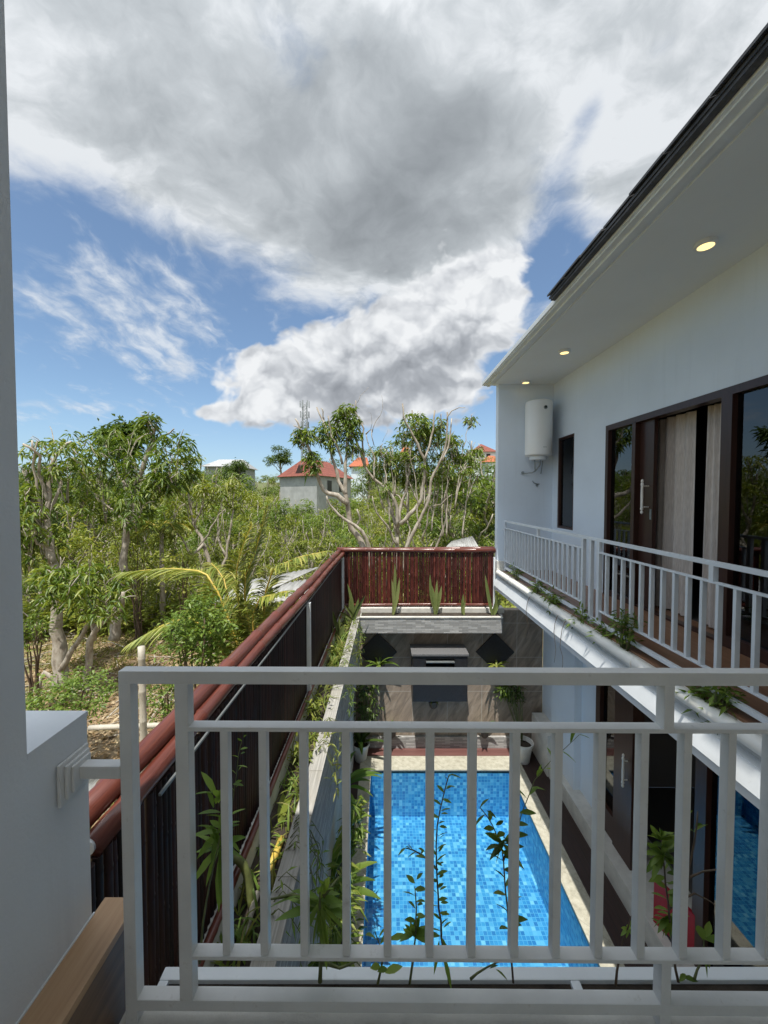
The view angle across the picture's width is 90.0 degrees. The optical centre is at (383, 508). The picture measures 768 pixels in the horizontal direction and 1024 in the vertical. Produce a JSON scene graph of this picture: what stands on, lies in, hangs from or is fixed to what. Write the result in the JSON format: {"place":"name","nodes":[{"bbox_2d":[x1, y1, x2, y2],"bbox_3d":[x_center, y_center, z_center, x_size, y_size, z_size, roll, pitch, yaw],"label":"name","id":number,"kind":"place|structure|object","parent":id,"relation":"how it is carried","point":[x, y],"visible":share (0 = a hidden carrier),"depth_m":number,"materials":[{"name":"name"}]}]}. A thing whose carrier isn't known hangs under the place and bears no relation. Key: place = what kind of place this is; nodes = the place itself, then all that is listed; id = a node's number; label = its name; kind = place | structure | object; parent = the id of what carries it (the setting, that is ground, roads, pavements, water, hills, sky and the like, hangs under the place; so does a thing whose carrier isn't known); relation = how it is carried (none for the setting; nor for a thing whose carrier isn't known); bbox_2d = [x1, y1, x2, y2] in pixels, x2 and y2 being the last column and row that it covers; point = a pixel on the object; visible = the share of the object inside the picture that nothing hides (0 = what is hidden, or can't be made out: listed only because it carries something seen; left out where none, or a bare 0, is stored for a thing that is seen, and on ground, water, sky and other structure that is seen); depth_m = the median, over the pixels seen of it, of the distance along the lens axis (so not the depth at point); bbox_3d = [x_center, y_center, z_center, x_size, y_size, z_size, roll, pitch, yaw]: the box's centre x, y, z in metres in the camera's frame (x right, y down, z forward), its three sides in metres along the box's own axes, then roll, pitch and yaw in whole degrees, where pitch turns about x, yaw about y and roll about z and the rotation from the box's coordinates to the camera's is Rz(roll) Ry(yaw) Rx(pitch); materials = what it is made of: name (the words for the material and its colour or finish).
{"place":"outdoors","nodes":[
{"label":"outdoors","id":0,"kind":"place"},
{"bbox_2d":[22,481,542,828],"bbox_3d":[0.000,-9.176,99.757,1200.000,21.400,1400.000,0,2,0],"label":"ground","id":1,"kind":"structure","parent":0,"point":[113,751],"depth_m":10.82,"materials":[{"name":"plant"}]},
{"bbox_2d":[23,611,58,710],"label":"garden shrub","id":2,"kind":"object","parent":1,"relation":"on","point":[26,629],"visible":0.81,"depth_m":8.09,"materials":[{"name":"green plant"}]},
{"bbox_2d":[22,572,75,640],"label":"orchard tree","id":3,"kind":"object","parent":1,"relation":"on","point":[34,590],"visible":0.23,"depth_m":12.31,"materials":[{"name":"green plant"}]},
{"bbox_2d":[25,663,118,723],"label":"garden shrub","id":4,"kind":"object","parent":1,"relation":"on","point":[65,694],"visible":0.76,"depth_m":6.36,"materials":[{"name":"green plant"}]},
{"bbox_2d":[18,427,136,692],"bbox_3d":[-7.435,1.159,9.105,3.845,6.529,2.116,1,2,32],"label":"pruned tree","id":5,"kind":"object","parent":1,"relation":"on","point":[34,511],"visible":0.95,"depth_m":9.18,"materials":[{"name":"green plant"}]},
{"bbox_2d":[20,502,140,598],"bbox_3d":[-13.124,2.043,15.360,4.451,5.231,4.598,0,2,11],"label":"orchard tree","id":6,"kind":"object","parent":1,"relation":"on","point":[89,543],"visible":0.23,"depth_m":15.36,"materials":[{"name":"green plant"}]},
{"bbox_2d":[45,529,146,615],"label":"orchard tree","id":7,"kind":"object","parent":1,"relation":"on","point":[82,549],"visible":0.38,"depth_m":13.47,"materials":[{"name":"green plant"}]},
{"bbox_2d":[43,475,149,585],"bbox_3d":[-13.512,1.172,18.329,5.024,6.178,4.309,1,2,33],"label":"orchard tree","id":8,"kind":"object","parent":1,"relation":"on","point":[119,484],"visible":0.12,"depth_m":17.91,"materials":[{"name":"green plant"}]},
{"bbox_2d":[58,495,175,582],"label":"orchard tree","id":9,"kind":"object","parent":1,"relation":"on","point":[106,532],"visible":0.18,"depth_m":16.25,"materials":[{"name":"green plant"}]},
{"bbox_2d":[89,413,155,570],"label":"skyline tree","id":10,"kind":"object","parent":1,"relation":"on","point":[118,426],"visible":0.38,"depth_m":15.50,"materials":[{"name":"green plant"}]},
{"bbox_2d":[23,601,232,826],"bbox_3d":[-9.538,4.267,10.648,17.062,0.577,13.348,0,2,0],"label":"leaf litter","id":11,"kind":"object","parent":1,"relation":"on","point":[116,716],"visible":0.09,"depth_m":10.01,"materials":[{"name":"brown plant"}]},
{"bbox_2d":[24,628,231,814],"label":"fallen twigs","id":12,"kind":"object","parent":1,"relation":"on","point":[154,656],"visible":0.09,"depth_m":10.13,"materials":[{"name":"brown plant"}]},
{"bbox_2d":[25,591,232,825],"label":"grass","id":13,"kind":"structure","parent":1,"relation":"on","point":[120,648],"depth_m":11.20,"materials":[{"name":"plant"}]},
{"bbox_2d":[59,411,201,640],"bbox_3d":[-7.360,0.516,11.421,4.569,6.616,2.253,1,2,15],"label":"pruned tree","id":14,"kind":"object","parent":1,"relation":"on","point":[160,482],"visible":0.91,"depth_m":10.99,"materials":[{"name":"green plant"}]},
{"bbox_2d":[98,515,169,639],"bbox_3d":[-7.734,2.218,12.036,1.852,4.100,2.135,0,2,0],"label":"garden shrub","id":15,"kind":"object","parent":1,"relation":"on","point":[137,625],"visible":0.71,"depth_m":12.06,"materials":[{"name":"green plant"}]},
{"bbox_2d":[91,538,187,617],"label":"orchard tree","id":16,"kind":"object","parent":1,"relation":"on","point":[155,566],"visible":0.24,"depth_m":14.11,"materials":[{"name":"green plant"}]},
{"bbox_2d":[137,645,147,773],"bbox_3d":[-2.553,3.049,4.100,0.084,3.199,0.077,0,2,0],"label":"bamboo stake","id":17,"kind":"object","parent":1,"relation":"on","point":[142,700],"visible":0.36,"depth_m":4.04,"materials":[{"name":"wood"}]},
{"bbox_2d":[130,564,178,628],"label":"orchard tree","id":18,"kind":"object","parent":1,"relation":"on","point":[149,589],"visible":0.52,"depth_m":12.85,"materials":[{"name":"green plant"}]},
{"bbox_2d":[116,521,199,633],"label":"tree","id":19,"kind":"object","parent":1,"relation":"on","point":[176,526],"visible":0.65,"depth_m":12.59,"materials":[{"name":"green plant"}]},
{"bbox_2d":[129,512,192,586],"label":"orchard tree","id":20,"kind":"object","parent":1,"relation":"on","point":[175,546],"visible":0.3,"depth_m":15.91,"materials":[{"name":"green plant"}]},
{"bbox_2d":[138,663,193,729],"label":"garden shrub","id":21,"kind":"object","parent":1,"relation":"on","point":[165,704],"visible":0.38,"depth_m":5.78,"materials":[{"name":"green plant"}]},
{"bbox_2d":[150,545,209,645],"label":"garden shrub","id":22,"kind":"object","parent":1,"relation":"on","point":[187,559],"visible":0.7,"depth_m":11.45,"materials":[{"name":"green plant"}]},
{"bbox_2d":[151,536,232,599],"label":"orchard tree","id":23,"kind":"object","parent":1,"relation":"on","point":[194,565],"visible":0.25,"depth_m":14.81,"materials":[{"name":"green plant"}]},
{"bbox_2d":[145,583,242,688],"bbox_3d":[-2.573,2.782,5.423,1.146,3.482,1.237,0,2,0],"label":"garden shrub","id":24,"kind":"object","parent":1,"relation":"on","point":[185,638],"visible":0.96,"depth_m":5.22,"materials":[{"name":"green plant"}]},
{"bbox_2d":[153,502,237,596],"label":"orchard tree","id":25,"kind":"object","parent":1,"relation":"on","point":[203,530],"visible":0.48,"depth_m":17.09,"materials":[{"name":"green plant"}]},
{"bbox_2d":[150,455,253,594],"bbox_3d":[-6.167,0.524,13.375,3.193,4.854,1.796,0,2,-11],"label":"pruned tree","id":26,"kind":"object","parent":1,"relation":"on","point":[204,490],"visible":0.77,"depth_m":13.19,"materials":[{"name":"green plant"}]},
{"bbox_2d":[176,468,257,548],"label":"orchard tree","id":27,"kind":"object","parent":1,"relation":"on","point":[244,486],"visible":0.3,"depth_m":23.55,"materials":[{"name":"green plant"}]},
{"bbox_2d":[111,502,334,663],"bbox_3d":[-2.669,2.195,6.223,3.887,4.640,1.661,0,2,0],"label":"coconut palm","id":28,"kind":"object","parent":1,"relation":"on","point":[243,614],"visible":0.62,"depth_m":6.08,"materials":[{"name":"green plant"}]},
{"bbox_2d":[185,500,268,581],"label":"orchard tree","id":29,"kind":"object","parent":1,"relation":"on","point":[237,534],"visible":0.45,"depth_m":19.16,"materials":[{"name":"green plant"}]},
{"bbox_2d":[202,460,257,495],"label":"house","id":30,"kind":"structure","parent":1,"relation":"on","point":[217,464],"depth_m":62.28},
{"bbox_2d":[193,479,270,549],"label":"orchard tree","id":31,"kind":"object","parent":1,"relation":"on","point":[255,506],"visible":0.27,"depth_m":22.96,"materials":[{"name":"green plant"}]},
{"bbox_2d":[216,457,248,505],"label":"skyline tree","id":32,"kind":"object","parent":1,"relation":"on","point":[239,467],"visible":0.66,"depth_m":41.38,"materials":[{"name":"green plant"}]},
{"bbox_2d":[198,520,278,583],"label":"orchard tree","id":33,"kind":"object","parent":1,"relation":"on","point":[232,553],"visible":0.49,"depth_m":15.72,"materials":[{"name":"green plant"}]},
{"bbox_2d":[216,501,285,561],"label":"orchard tree","id":34,"kind":"object","parent":1,"relation":"on","point":[258,522],"visible":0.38,"depth_m":21.22,"materials":[{"name":"green plant"}]},
{"bbox_2d":[217,567,318,601],"bbox_3d":[-2.604,1.716,8.859,2.057,0.546,1.600,0,2,0],"label":"roofing sheet","id":35,"kind":"object","parent":1,"relation":"on","point":[295,574],"visible":0.35,"depth_m":8.99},
{"bbox_2d":[21,489,516,638],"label":"undergrowth","id":36,"kind":"object","parent":1,"relation":"on","point":[145,611],"visible":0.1,"depth_m":14.81,"materials":[{"name":"green plant"}]},
{"bbox_2d":[241,514,302,580],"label":"orchard tree","id":37,"kind":"object","parent":1,"relation":"on","point":[270,537],"visible":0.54,"depth_m":18.23,"materials":[{"name":"green plant"}]},
{"bbox_2d":[243,579,305,605],"bbox_3d":[-2.203,1.738,8.059,1.604,0.454,1.033,0,2,8],"label":"roofing sheet","id":38,"kind":"object","parent":1,"relation":"on","point":[294,585],"visible":0.31,"depth_m":8.19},
{"bbox_2d":[262,444,291,504],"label":"skyline tree","id":39,"kind":"object","parent":1,"relation":"on","point":[282,458],"visible":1,"depth_m":51.27,"materials":[{"name":"green plant"}]},
{"bbox_2d":[252,499,314,561],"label":"orchard tree","id":40,"kind":"object","parent":1,"relation":"on","point":[310,509],"visible":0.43,"depth_m":22.75,"materials":[{"name":"green plant"}]},
{"bbox_2d":[268,504,315,563],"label":"orchard tree","id":41,"kind":"object","parent":1,"relation":"on","point":[306,521],"visible":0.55,"depth_m":21.69,"materials":[{"name":"green plant"}]},
{"bbox_2d":[267,497,317,554],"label":"orchard tree","id":42,"kind":"object","parent":1,"relation":"on","point":[307,516],"visible":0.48,"depth_m":22.68,"materials":[{"name":"green plant"}]},
{"bbox_2d":[274,519,342,579],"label":"orchard tree","id":43,"kind":"object","parent":1,"relation":"on","point":[318,544],"visible":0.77,"depth_m":17.50,"materials":[{"name":"green plant"}]},
{"bbox_2d":[277,460,352,519],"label":"house","id":44,"kind":"structure","parent":1,"relation":"on","point":[292,483],"depth_m":37.75,"materials":[{"name":"grey concrete"}]},
{"bbox_2d":[289,498,344,560],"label":"orchard tree","id":45,"kind":"object","parent":1,"relation":"on","point":[318,531],"visible":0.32,"depth_m":22.64,"materials":[{"name":"green plant"}]},
{"bbox_2d":[302,511,352,567],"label":"orchard tree","id":46,"kind":"object","parent":1,"relation":"on","point":[332,526],"visible":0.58,"depth_m":19.85,"materials":[{"name":"green plant"}]},
{"bbox_2d":[288,403,370,571],"bbox_3d":[-1.853,-0.732,12.746,2.680,5.553,1.625,-1,2,-18],"label":"pruned tree","id":47,"kind":"object","parent":1,"relation":"on","point":[348,426],"visible":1,"depth_m":12.55,"materials":[{"name":"green plant"}]},
{"bbox_2d":[317,498,364,545],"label":"orchard tree","id":48,"kind":"object","parent":1,"relation":"on","point":[340,512],"visible":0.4,"depth_m":22.92,"materials":[{"name":"green plant"}]},
{"bbox_2d":[349,458,369,504],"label":"house","id":49,"kind":"structure","parent":1,"relation":"on","point":[355,464],"depth_m":57.90,"materials":[{"name":"paint"}]},
{"bbox_2d":[335,526,392,588],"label":"orchard tree","id":50,"kind":"object","parent":1,"relation":"on","point":[349,541],"visible":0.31,"depth_m":17.39,"materials":[{"name":"green plant"}]},
{"bbox_2d":[351,464,387,507],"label":"skyline tree","id":51,"kind":"object","parent":1,"relation":"on","point":[357,490],"visible":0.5,"depth_m":49.87,"materials":[{"name":"green plant"}]},
{"bbox_2d":[357,501,406,560],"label":"orchard tree","id":52,"kind":"object","parent":1,"relation":"on","point":[378,530],"visible":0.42,"depth_m":20.77,"materials":[{"name":"green plant"}]},
{"bbox_2d":[0,0,767,1023],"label":"house","id":53,"kind":"structure","parent":1,"relation":"on","point":[62,958],"depth_m":0.88,"materials":[{"name":"paint"}]},
{"bbox_2d":[196,772,245,963],"bbox_3d":[-0.423,0.944,0.990,0.146,0.501,0.064,0,2,0],"label":"weed","id":54,"kind":"object","parent":53,"relation":"on","point":[212,843],"visible":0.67,"depth_m":0.99,"materials":[{"name":"green plant"}]},
{"bbox_2d":[271,876,357,983],"bbox_3d":[-0.182,1.100,1.003,0.234,0.296,0.073,0,2,0],"label":"weed","id":55,"kind":"object","parent":53,"relation":"on","point":[326,904],"visible":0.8,"depth_m":1.00,"materials":[{"name":"green plant"}]},
{"bbox_2d":[366,929,402,984],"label":"weed","id":56,"kind":"object","parent":53,"relation":"on","point":[390,969],"visible":0.67,"depth_m":1.01,"materials":[{"name":"green plant"}]},
{"bbox_2d":[56,666,767,1023],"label":"balcony railing","id":57,"kind":"object","parent":53,"relation":"on","point":[660,1002],"visible":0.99,"depth_m":0.93,"materials":[{"name":"grey metal"}]},
{"bbox_2d":[391,873,439,984],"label":"weed","id":58,"kind":"object","parent":53,"relation":"on","point":[415,930],"visible":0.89,"depth_m":1.00,"materials":[{"name":"green plant"}]},
{"bbox_2d":[398,774,459,987],"bbox_3d":[0.117,0.965,0.998,0.162,0.576,0.048,0,2,0],"label":"weed","id":59,"kind":"object","parent":53,"relation":"on","point":[442,899],"visible":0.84,"depth_m":1.00,"materials":[{"name":"green plant"}]},
{"bbox_2d":[476,799,535,983],"bbox_3d":[0.314,1.003,1.001,0.166,0.492,0.047,0,2,0],"label":"weed","id":60,"kind":"object","parent":53,"relation":"on","point":[498,847],"visible":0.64,"depth_m":0.99,"materials":[{"name":"green plant"}]},
{"bbox_2d":[646,811,716,982],"bbox_3d":[0.780,1.013,1.001,0.233,0.470,0.051,0,2,0],"label":"weed","id":61,"kind":"object","parent":53,"relation":"on","point":[656,862],"visible":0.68,"depth_m":1.00,"materials":[{"name":"green plant"}]},
{"bbox_2d":[693,921,714,980],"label":"weed","id":62,"kind":"object","parent":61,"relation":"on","point":[705,933],"visible":0.61,"depth_m":1.01,"materials":[{"name":"green plant"}]},
{"bbox_2d":[352,387,487,570],"bbox_3d":[1.392,-0.995,14.037,5.028,6.351,2.541,0,2,0],"label":"pruned tree","id":63,"kind":"object","parent":1,"relation":"on","point":[424,434],"visible":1,"depth_m":13.59,"materials":[{"name":"green plant"}]},
{"bbox_2d":[388,509,484,584],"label":"orchard tree","id":64,"kind":"object","parent":1,"relation":"on","point":[435,532],"visible":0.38,"depth_m":16.86,"materials":[{"name":"green plant"}]},
{"bbox_2d":[344,608,542,747],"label":"garden wall","id":65,"kind":"structure","parent":1,"relation":"on","point":[514,644],"depth_m":6.89,"materials":[{"name":"stone"}]},
{"bbox_2d":[360,605,503,632],"bbox_3d":[0.863,1.944,6.790,2.555,0.350,0.472,0,2,0],"label":"planter","id":66,"kind":"object","parent":65,"relation":"on","point":[425,619],"visible":0.86,"depth_m":6.57,"materials":[{"name":"grey stone"}]},
{"bbox_2d":[337,546,495,606],"bbox_3d":[0.574,1.230,6.957,2.862,1.096,0.207,0,2,0],"label":"bamboo fence","id":67,"kind":"object","parent":66,"relation":"on","point":[380,593],"visible":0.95,"depth_m":6.93,"materials":[{"name":"wood"}]},
{"bbox_2d":[410,644,468,701],"bbox_3d":[0.943,2.831,6.653,0.962,0.815,0.478,0,2,0],"label":"water feature","id":68,"kind":"object","parent":65,"relation":"attached to","point":[439,655],"visible":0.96,"depth_m":6.46,"materials":[{"name":"grey stone"}]},
{"bbox_2d":[409,471,494,572],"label":"orchard tree","id":69,"kind":"object","parent":1,"relation":"on","point":[471,517],"visible":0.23,"depth_m":18.24,"materials":[{"name":"green plant"}]},
{"bbox_2d":[424,441,495,564],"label":"orchard tree","id":70,"kind":"object","parent":1,"relation":"on","point":[490,529],"visible":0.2,"depth_m":17.81,"materials":[{"name":"green plant"}]},
{"bbox_2d":[440,475,494,586],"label":"orchard tree","id":71,"kind":"object","parent":1,"relation":"on","point":[472,499],"visible":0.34,"depth_m":16.07,"materials":[{"name":"green plant"}]},
{"bbox_2d":[4,0,767,481],"label":"sky","id":72,"kind":"structure","parent":0,"point":[227,216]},
{"bbox_2d":[367,748,508,755],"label":"deck","id":73,"kind":"structure","parent":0,"point":[441,751],"depth_m":6.80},
{"bbox_2d":[333,752,652,966],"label":"deck","id":74,"kind":"structure","parent":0,"point":[616,915],"depth_m":4.80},
{"bbox_2d":[214,617,359,966],"bbox_3d":[-0.632,3.171,3.998,0.378,2.505,5.794,0,2,1],"label":"planter","id":75,"kind":"object","parent":74,"relation":"on","point":[325,812],"visible":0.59,"depth_m":2.79,"materials":[{"name":"concrete"}]},
{"bbox_2d":[89,549,344,985],"bbox_3d":[-0.812,1.485,3.978,0.200,1.378,5.943,0,2,1],"label":"bamboo fence","id":76,"kind":"object","parent":75,"relation":"on","point":[290,631],"visible":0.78,"depth_m":1.83,"materials":[{"name":"wood"}]},
{"bbox_2d":[233,855,254,910],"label":"curved stem","id":77,"kind":"object","parent":75,"relation":"on","point":[241,864],"visible":0.62,"depth_m":2.00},
{"bbox_2d":[219,888,289,966],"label":"grass clump","id":78,"kind":"object","parent":75,"relation":"in","point":[237,936],"visible":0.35,"depth_m":1.85,"materials":[{"name":"green plant"}]},
{"bbox_2d":[271,815,328,966],"bbox_3d":[-0.457,2.170,2.184,0.262,0.525,0.744,0,2,0],"label":"trailing weed","id":79,"kind":"object","parent":75,"relation":"on","point":[317,868],"visible":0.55,"depth_m":2.27,"materials":[{"name":"green plant"}]},
{"bbox_2d":[315,717,341,801],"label":"trailing weed","id":80,"kind":"object","parent":75,"relation":"on","point":[337,763],"visible":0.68,"depth_m":3.19,"materials":[{"name":"green plant"}]},
{"bbox_2d":[307,906,360,966],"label":"shade plant","id":81,"kind":"object","parent":74,"relation":"on","point":[336,937],"visible":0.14,"depth_m":2.65,"materials":[{"name":"green plant"}]},
{"bbox_2d":[316,861,367,966],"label":"shade plant","id":82,"kind":"object","parent":74,"relation":"on","point":[338,884],"visible":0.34,"depth_m":3.26,"materials":[{"name":"green plant"}]},
{"bbox_2d":[332,795,370,877],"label":"shade plant","id":83,"kind":"object","parent":74,"relation":"on","point":[361,831],"visible":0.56,"depth_m":4.20,"materials":[{"name":"green plant"}]},
{"bbox_2d":[353,738,369,762],"bbox_3d":[-0.400,4.154,6.586,0.318,0.300,0.318,0,2,0],"label":"plant pot","id":84,"kind":"object","parent":74,"relation":"on","point":[359,756],"visible":0.58,"depth_m":6.49,"materials":[{"name":"ceramic"}]},
{"bbox_2d":[354,664,384,743],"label":"dark shrub","id":85,"kind":"object","parent":84,"relation":"in","point":[368,717],"visible":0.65,"depth_m":6.59,"materials":[{"name":"green plant"}]},
{"bbox_2d":[351,756,624,966],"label":"swimming pool","id":86,"kind":"structure","parent":74,"relation":"in","point":[407,800],"depth_m":5.36,"materials":[{"name":"blue tile"}]},
{"bbox_2d":[520,735,533,764],"bbox_3d":[2.370,4.134,6.556,0.350,0.340,0.350,0,2,0],"label":"plant pot","id":87,"kind":"object","parent":74,"relation":"on","point":[526,745],"visible":0.63,"depth_m":6.45,"materials":[{"name":"ceramic"}]},
{"bbox_2d":[499,685,526,741],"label":"dark shrub","id":88,"kind":"object","parent":87,"relation":"in","point":[511,700],"visible":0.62,"depth_m":6.68,"materials":[{"name":"green plant"}]},
{"bbox_2d":[482,23,767,966],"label":"house","id":89,"kind":"structure","parent":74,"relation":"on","point":[648,317],"depth_m":3.74,"materials":[{"name":"paint"}]},
{"bbox_2d":[521,399,552,485],"bbox_3d":[2.630,-1.114,6.540,0.436,1.448,0.453,0,2,0],"label":"water heater","id":90,"kind":"object","parent":89,"relation":"attached to","point":[538,426],"visible":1,"depth_m":6.36,"materials":[{"name":"white metal"}]},
{"bbox_2d":[557,433,573,529],"bbox_3d":[3.030,-0.433,6.317,0.080,1.531,0.562,0,2,0],"label":"window","id":91,"kind":"structure","parent":89,"relation":"in","point":[565,451],"depth_m":6.36,"materials":[{"name":"black glass"}]},
{"bbox_2d":[601,608,647,652],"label":"gutter weed","id":92,"kind":"object","parent":89,"relation":"on","point":[629,634],"visible":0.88,"depth_m":3.31,"materials":[{"name":"green plant"}]},
{"bbox_2d":[503,520,767,722],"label":"balcony railing","id":93,"kind":"object","parent":89,"relation":"on","point":[524,563],"visible":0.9,"depth_m":3.08,"materials":[{"name":"white metal"}]},
{"bbox_2d":[654,410,696,617],"bbox_3d":[3.248,0.056,4.333,0.096,2.190,0.578,0,2,0],"label":"curtain","id":94,"kind":"object","parent":89,"relation":"hanging from","point":[675,484],"visible":0.91,"depth_m":4.25,"materials":[{"name":"fabric"}]},
{"bbox_2d":[595,686,767,966],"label":"lower sliding door","id":95,"kind":"structure","parent":89,"relation":"in","point":[611,706],"depth_m":3.40,"materials":[{"name":"black glass"}]},
{"bbox_2d":[603,375,767,665],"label":"sliding door","id":96,"kind":"structure","parent":89,"relation":"in","point":[631,445],"depth_m":3.34,"materials":[{"name":"brown glass"}]},
{"bbox_2d":[693,236,718,251],"bbox_3d":[2.497,-2.050,2.979,0.152,0.031,0.152,0,2,0],"label":"ceiling light","id":97,"kind":"object","parent":89,"relation":"attached to","point":[706,244],"visible":1,"depth_m":2.95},
{"bbox_2d":[702,402,721,628],"bbox_3d":[3.240,0.075,3.766,0.059,2.190,0.203,0,2,0],"label":"curtain","id":98,"kind":"object","parent":89,"relation":"hanging from","point":[710,536],"visible":0.66,"depth_m":3.79,"materials":[{"name":"fabric"}]},
{"bbox_2d":[676,686,747,734],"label":"gutter weed","id":99,"kind":"object","parent":89,"relation":"on","point":[723,691],"visible":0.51,"depth_m":2.39,"materials":[{"name":"green plant"}]},
{"bbox_2d":[653,882,694,946],"bbox_3d":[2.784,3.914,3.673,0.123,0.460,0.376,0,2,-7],"label":"chair","id":100,"kind":"object","parent":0,"point":[660,900],"visible":0.25,"depth_m":3.73,"materials":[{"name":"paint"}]},
{"bbox_3d":[-0.680,4.179,5.486,0.360,0.320,0.360,0,2,0],"label":"plant pot","id":101,"kind":"object","parent":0,"visible":0},
{"bbox_2d":[350,751,381,814],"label":"strap leaved plant","id":102,"kind":"object","parent":101,"relation":"in","point":[358,775],"visible":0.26,"depth_m":5.51,"materials":[{"name":"green plant"}]},
{"bbox_3d":[-0.660,4.179,3.916,0.466,0.420,0.466,0,2,0],"label":"plant pot","id":103,"kind":"object","parent":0,"visible":0},
{"bbox_2d":[330,831,380,899],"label":"leafy pot plant","id":104,"kind":"object","parent":103,"relation":"in","point":[364,890],"visible":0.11,"depth_m":3.96,"materials":[{"name":"green plant"}]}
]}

